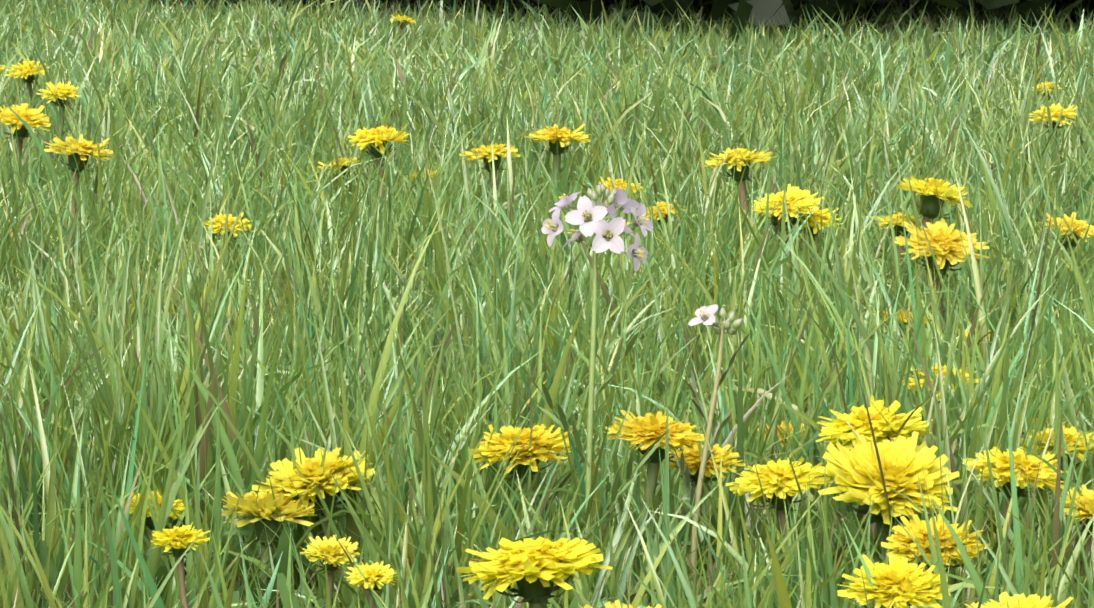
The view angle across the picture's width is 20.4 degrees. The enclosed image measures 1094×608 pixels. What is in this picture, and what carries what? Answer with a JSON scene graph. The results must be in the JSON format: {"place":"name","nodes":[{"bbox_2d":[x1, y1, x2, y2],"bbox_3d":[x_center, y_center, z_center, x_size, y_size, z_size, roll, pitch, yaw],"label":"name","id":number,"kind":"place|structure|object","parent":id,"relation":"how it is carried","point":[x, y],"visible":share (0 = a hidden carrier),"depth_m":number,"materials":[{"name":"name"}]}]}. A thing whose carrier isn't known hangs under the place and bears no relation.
{"place":"outdoors","nodes":[
{"label":"outdoors","id":0,"kind":"place"},
{"bbox_2d":[0,0,1093,109],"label":"grass","id":1,"kind":"structure","parent":0,"point":[253,29],"depth_m":4.99,"materials":[{"name":"green plant"}]},
{"bbox_2d":[526,499,1008,607],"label":"grass","id":2,"kind":"structure","parent":0,"point":[946,598],"depth_m":0.78,"materials":[{"name":"green plant"}]},
{"bbox_3d":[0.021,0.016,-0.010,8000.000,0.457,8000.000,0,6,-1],"label":"ground","id":3,"kind":"structure","parent":0,"visible":0},
{"bbox_2d":[0,103,50,164],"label":"dandelion","id":4,"kind":"object","parent":3,"relation":"on","point":[32,117],"visible":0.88,"depth_m":2.53,"materials":[{"name":"yellow plant"}]},
{"bbox_2d":[4,58,49,107],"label":"dandelion","id":5,"kind":"object","parent":3,"relation":"on","point":[26,71],"visible":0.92,"depth_m":3.41,"materials":[{"name":"yellow plant"}]},
{"bbox_2d":[36,81,79,155],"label":"dandelion","id":6,"kind":"object","parent":3,"relation":"on","point":[67,90],"visible":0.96,"depth_m":2.87,"materials":[{"name":"yellow plant"}]},
{"bbox_2d":[44,133,112,225],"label":"dandelion","id":7,"kind":"object","parent":3,"relation":"on","point":[80,147],"visible":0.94,"depth_m":2.22,"materials":[{"name":"yellow plant"}]},
{"bbox_2d":[123,489,184,548],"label":"dandelion","id":8,"kind":"object","parent":3,"relation":"on","point":[177,509],"visible":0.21,"depth_m":1.04,"materials":[{"name":"yellow plant"}]},
{"bbox_2d":[149,522,210,607],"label":"dandelion","id":9,"kind":"object","parent":3,"relation":"on","point":[178,540],"visible":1,"depth_m":0.92,"materials":[{"name":"yellow plant"}]},
{"bbox_2d":[204,212,253,247],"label":"dandelion","id":10,"kind":"object","parent":3,"relation":"on","point":[216,223],"visible":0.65,"depth_m":1.89,"materials":[{"name":"yellow plant"}]},
{"bbox_2d":[92,0,403,13],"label":"hedge shrub","id":11,"kind":"object","parent":3,"relation":"on","point":[332,3],"visible":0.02,"depth_m":7.27,"materials":[{"name":"green plant"}]},
{"bbox_2d":[222,488,323,607],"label":"dandelion","id":12,"kind":"object","parent":3,"relation":"on","point":[263,509],"visible":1,"depth_m":1.03,"materials":[{"name":"yellow plant"}]},
{"bbox_2d":[252,447,375,582],"bbox_3d":[-0.079,0.093,1.046,0.042,0.086,0.041,4,7,35],"label":"dandelion","id":13,"kind":"object","parent":3,"relation":"on","point":[310,469],"visible":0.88,"depth_m":1.04,"materials":[{"name":"yellow plant"}]},
{"bbox_2d":[300,535,359,607],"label":"dandelion","id":14,"kind":"object","parent":3,"relation":"on","point":[331,552],"visible":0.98,"depth_m":0.94,"materials":[{"name":"yellow plant"}]},
{"bbox_2d":[317,156,359,203],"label":"dandelion","id":15,"kind":"object","parent":3,"relation":"on","point":[343,167],"visible":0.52,"depth_m":2.37,"materials":[{"name":"yellow plant"}]},
{"bbox_2d":[344,561,397,607],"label":"dandelion","id":16,"kind":"object","parent":3,"relation":"on","point":[376,575],"visible":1,"depth_m":0.88,"materials":[{"name":"yellow plant"}]},
{"bbox_2d":[348,124,409,198],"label":"dandelion","id":17,"kind":"object","parent":3,"relation":"on","point":[374,137],"visible":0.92,"depth_m":2.33,"materials":[{"name":"yellow plant"}]},
{"bbox_2d":[173,0,584,16],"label":"hedge shrub","id":18,"kind":"object","parent":3,"relation":"on","point":[274,1],"visible":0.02,"depth_m":6.82,"materials":[{"name":"green plant"}]},
{"bbox_2d":[187,0,582,19],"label":"hedge shrub","id":19,"kind":"object","parent":3,"relation":"on","point":[360,3],"visible":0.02,"depth_m":6.40,"materials":[{"name":"green plant"}]},
{"bbox_2d":[390,13,415,42],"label":"dandelion","id":20,"kind":"object","parent":3,"relation":"on","point":[403,25],"visible":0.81,"depth_m":5.27,"materials":[{"name":"yellow plant"}]},
{"bbox_2d":[406,168,438,185],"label":"dandelion","id":21,"kind":"object","parent":3,"relation":"on","point":[432,175],"visible":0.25,"depth_m":2.38,"materials":[{"name":"yellow plant"}]},
{"bbox_2d":[0,0,956,16],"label":"grass","id":22,"kind":"structure","parent":3,"relation":"on","point":[56,2],"depth_m":7.21,"materials":[{"name":"green plant"}]},
{"bbox_2d":[459,142,519,219],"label":"dandelion","id":23,"kind":"object","parent":3,"relation":"on","point":[499,151],"visible":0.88,"depth_m":2.23,"materials":[{"name":"yellow plant"}]},
{"bbox_2d":[312,0,704,18],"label":"hedge shrub","id":24,"kind":"object","parent":3,"relation":"on","point":[695,2],"visible":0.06,"depth_m":6.63,"materials":[{"name":"green plant"}]},
{"bbox_2d":[469,424,575,515],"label":"dandelion","id":25,"kind":"object","parent":3,"relation":"on","point":[498,448],"visible":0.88,"depth_m":1.08,"materials":[{"name":"yellow plant"}]},
{"bbox_2d":[456,537,612,607],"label":"dandelion","id":26,"kind":"object","parent":3,"relation":"on","point":[536,569],"visible":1,"depth_m":0.72,"materials":[{"name":"yellow plant"}]},
{"bbox_2d":[0,179,1090,411],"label":"thatch grass","id":27,"kind":"structure","parent":3,"relation":"on","point":[512,277],"depth_m":1.89,"materials":[{"name":"green plant"}]},
{"bbox_2d":[0,178,1093,607],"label":"grass","id":28,"kind":"structure","parent":3,"relation":"on","point":[206,426],"depth_m":1.12,"materials":[{"name":"green plant"}]},
{"bbox_2d":[0,80,1093,397],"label":"grass","id":29,"kind":"structure","parent":3,"relation":"on","point":[368,244],"depth_m":1.87,"materials":[{"name":"green plant"}]},
{"bbox_2d":[0,21,1093,226],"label":"grass","id":30,"kind":"structure","parent":3,"relation":"on","point":[284,112],"depth_m":3.06,"materials":[{"name":"green plant"}]},
{"bbox_2d":[6,340,1093,607],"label":"thatch grass","id":31,"kind":"structure","parent":3,"relation":"on","point":[712,568],"depth_m":1.04,"materials":[{"name":"green plant"}]},
{"bbox_2d":[524,123,590,186],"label":"dandelion","id":32,"kind":"object","parent":3,"relation":"on","point":[562,134],"visible":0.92,"depth_m":2.34,"materials":[{"name":"yellow plant"}]},
{"bbox_2d":[40,35,1086,607],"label":"dandelion leaves","id":33,"kind":"object","parent":3,"relation":"on","point":[280,585],"visible":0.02,"depth_m":1.00,"materials":[{"name":"green plant"}]},
{"bbox_2d":[511,183,669,543],"bbox_3d":[0.014,0.047,1.045,0.055,0.177,0.046,0,6,-1],"label":"cuckoo flower","id":34,"kind":"object","parent":3,"relation":"on","point":[589,216],"visible":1,"depth_m":1.04,"materials":[{"name":"white plant"}]},
{"bbox_2d":[591,176,645,192],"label":"dandelion","id":35,"kind":"object","parent":3,"relation":"on","point":[616,183],"visible":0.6,"depth_m":2.12,"materials":[{"name":"yellow plant"}]},
{"bbox_2d":[579,599,661,607],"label":"dandelion","id":36,"kind":"object","parent":3,"relation":"on","point":[615,605],"visible":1,"depth_m":0.76,"materials":[{"name":"yellow plant"}]},
{"bbox_2d":[605,410,704,599],"bbox_3d":[0.038,0.085,1.081,0.034,0.095,0.035,-3,7,-23],"label":"dandelion","id":37,"kind":"object","parent":3,"relation":"on","point":[648,431],"visible":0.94,"depth_m":1.07,"materials":[{"name":"yellow plant"}]},
{"bbox_2d":[646,201,685,224],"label":"dandelion","id":38,"kind":"object","parent":3,"relation":"on","point":[662,205],"visible":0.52,"depth_m":2.02,"materials":[{"name":"yellow plant"}]},
{"bbox_2d":[664,444,745,515],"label":"dandelion","id":39,"kind":"object","parent":3,"relation":"on","point":[692,459],"visible":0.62,"depth_m":1.10,"materials":[{"name":"yellow plant"}]},
{"bbox_2d":[669,305,749,591],"bbox_3d":[0.056,0.067,1.057,0.030,0.133,0.019,0,6,-1],"label":"cuckoo flower","id":40,"kind":"object","parent":3,"relation":"on","point":[704,315],"visible":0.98,"depth_m":1.05,"materials":[{"name":"green plant"}]},
{"bbox_2d":[704,147,778,232],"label":"dandelion","id":41,"kind":"object","parent":3,"relation":"on","point":[733,159],"visible":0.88,"depth_m":2.12,"materials":[{"name":"yellow plant"}]},
{"bbox_2d":[446,0,1077,23],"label":"hedge shrub","id":42,"kind":"object","parent":3,"relation":"on","point":[611,7],"visible":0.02,"depth_m":6.60,"materials":[{"name":"green plant"}]},
{"bbox_2d":[750,197,780,259],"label":"dandelion","id":43,"kind":"object","parent":3,"relation":"on","point":[773,218],"depth_m":1.95,"materials":[{"name":"yellow plant"}]},
{"bbox_2d":[726,453,832,555],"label":"dandelion","id":44,"kind":"object","parent":3,"relation":"on","point":[770,475],"visible":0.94,"depth_m":1.05,"materials":[{"name":"yellow plant"}]},
{"bbox_2d":[482,0,1082,46],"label":"hedge shrub","id":45,"kind":"object","parent":3,"relation":"on","point":[744,9],"visible":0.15,"depth_m":5.77,"materials":[{"name":"green plant"}]},
{"bbox_2d":[751,420,817,463],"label":"dandelion","id":46,"kind":"object","parent":3,"relation":"on","point":[783,426],"visible":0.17,"depth_m":1.31,"materials":[{"name":"yellow plant"}]},
{"bbox_2d":[482,0,1092,37],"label":"hedge shrub","id":47,"kind":"object","parent":3,"relation":"on","point":[761,10],"visible":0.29,"depth_m":5.94,"materials":[{"name":"green plant"}]},
{"bbox_2d":[754,184,823,277],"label":"dandelion","id":48,"kind":"object","parent":3,"relation":"on","point":[795,192],"visible":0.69,"depth_m":1.91,"materials":[{"name":"yellow plant"}]},
{"bbox_2d":[512,0,1093,35],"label":"hedge shrub","id":49,"kind":"object","parent":3,"relation":"on","point":[1024,7],"visible":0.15,"depth_m":5.85,"materials":[{"name":"green plant"}]},
{"bbox_2d":[794,206,842,273],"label":"dandelion","id":50,"kind":"object","parent":3,"relation":"on","point":[817,218],"visible":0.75,"depth_m":1.92,"materials":[{"name":"yellow plant"}]},
{"bbox_2d":[815,394,932,543],"bbox_3d":[0.118,0.082,1.103,0.043,0.096,0.043,0,6,-1],"label":"dandelion","id":51,"kind":"object","parent":3,"relation":"on","point":[839,429],"visible":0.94,"depth_m":1.09,"materials":[{"name":"yellow plant"}]},
{"bbox_2d":[818,427,959,564],"bbox_3d":[0.117,0.090,1.047,0.049,0.092,0.046,0,6,-1],"label":"dandelion","id":52,"kind":"object","parent":3,"relation":"on","point":[858,479],"visible":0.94,"depth_m":1.04,"materials":[{"name":"yellow plant"}]},
{"bbox_2d":[837,554,950,607],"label":"dandelion","id":53,"kind":"object","parent":3,"relation":"on","point":[913,583],"visible":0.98,"depth_m":0.85,"materials":[{"name":"yellow plant"}]},
{"bbox_2d":[873,212,922,280],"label":"dandelion","id":54,"kind":"object","parent":3,"relation":"on","point":[900,228],"visible":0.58,"depth_m":1.90,"materials":[{"name":"yellow plant"}]},
{"bbox_2d":[873,309,931,337],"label":"dandelion","id":55,"kind":"object","parent":3,"relation":"on","point":[905,319],"visible":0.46,"depth_m":1.58,"materials":[{"name":"yellow plant"}]},
{"bbox_2d":[895,176,972,286],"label":"dandelion","id":56,"kind":"object","parent":3,"relation":"on","point":[930,208],"visible":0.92,"depth_m":1.87,"materials":[{"name":"yellow plant"}]},
{"bbox_2d":[881,514,989,578],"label":"dandelion","id":57,"kind":"object","parent":3,"relation":"on","point":[897,545],"visible":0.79,"depth_m":0.97,"materials":[{"name":"yellow plant"}]},
{"bbox_2d":[902,355,980,407],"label":"dandelion","id":58,"kind":"object","parent":3,"relation":"on","point":[912,385],"visible":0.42,"depth_m":1.35,"materials":[{"name":"yellow plant"}]},
{"bbox_2d":[894,218,989,333],"bbox_3d":[0.206,0.014,1.594,0.049,0.117,0.050,0,6,-1],"label":"dandelion","id":59,"kind":"object","parent":3,"relation":"on","point":[943,241],"visible":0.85,"depth_m":1.59,"materials":[{"name":"yellow plant"}]},
{"bbox_2d":[954,328,994,369],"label":"dandelion","id":60,"kind":"object","parent":3,"relation":"on","point":[966,333],"visible":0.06,"depth_m":1.57,"materials":[{"name":"yellow plant"}]},
{"bbox_2d":[962,446,1066,584],"bbox_3d":[0.165,0.092,1.072,0.037,0.083,0.036,0,6,-1],"label":"dandelion","id":61,"kind":"object","parent":3,"relation":"on","point":[1000,461],"visible":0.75,"depth_m":1.06,"materials":[{"name":"yellow plant"}]},
{"bbox_2d":[964,592,1072,607],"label":"dandelion","id":62,"kind":"object","parent":3,"relation":"on","point":[1022,601],"visible":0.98,"depth_m":0.80,"materials":[{"name":"yellow plant"}]},
{"bbox_2d":[1016,418,1069,433],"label":"dandelion","id":63,"kind":"object","parent":3,"relation":"on","point":[1045,425],"visible":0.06,"depth_m":1.30,"materials":[{"name":"yellow plant"}]},
{"bbox_2d":[1032,81,1062,95],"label":"dandelion","id":64,"kind":"object","parent":3,"relation":"on","point":[1050,86],"visible":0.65,"depth_m":3.51,"materials":[{"name":"yellow plant"}]},
{"bbox_2d":[1028,103,1077,172],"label":"dandelion","id":65,"kind":"object","parent":3,"relation":"on","point":[1069,112],"visible":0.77,"depth_m":2.69,"materials":[{"name":"yellow plant"}]},
{"bbox_2d":[1021,425,1093,492],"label":"dandelion","id":66,"kind":"object","parent":3,"relation":"on","point":[1071,435],"visible":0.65,"depth_m":1.17,"materials":[{"name":"yellow plant"}]},
{"bbox_2d":[1039,212,1093,310],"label":"dandelion","id":67,"kind":"object","parent":3,"relation":"on","point":[1082,226],"visible":0.52,"depth_m":1.86,"materials":[{"name":"yellow plant"}]},
{"bbox_2d":[1053,485,1093,582],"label":"dandelion","id":68,"kind":"object","parent":3,"relation":"on","point":[1085,504],"visible":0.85,"depth_m":1.05,"materials":[{"name":"yellow plant"}]}
]}

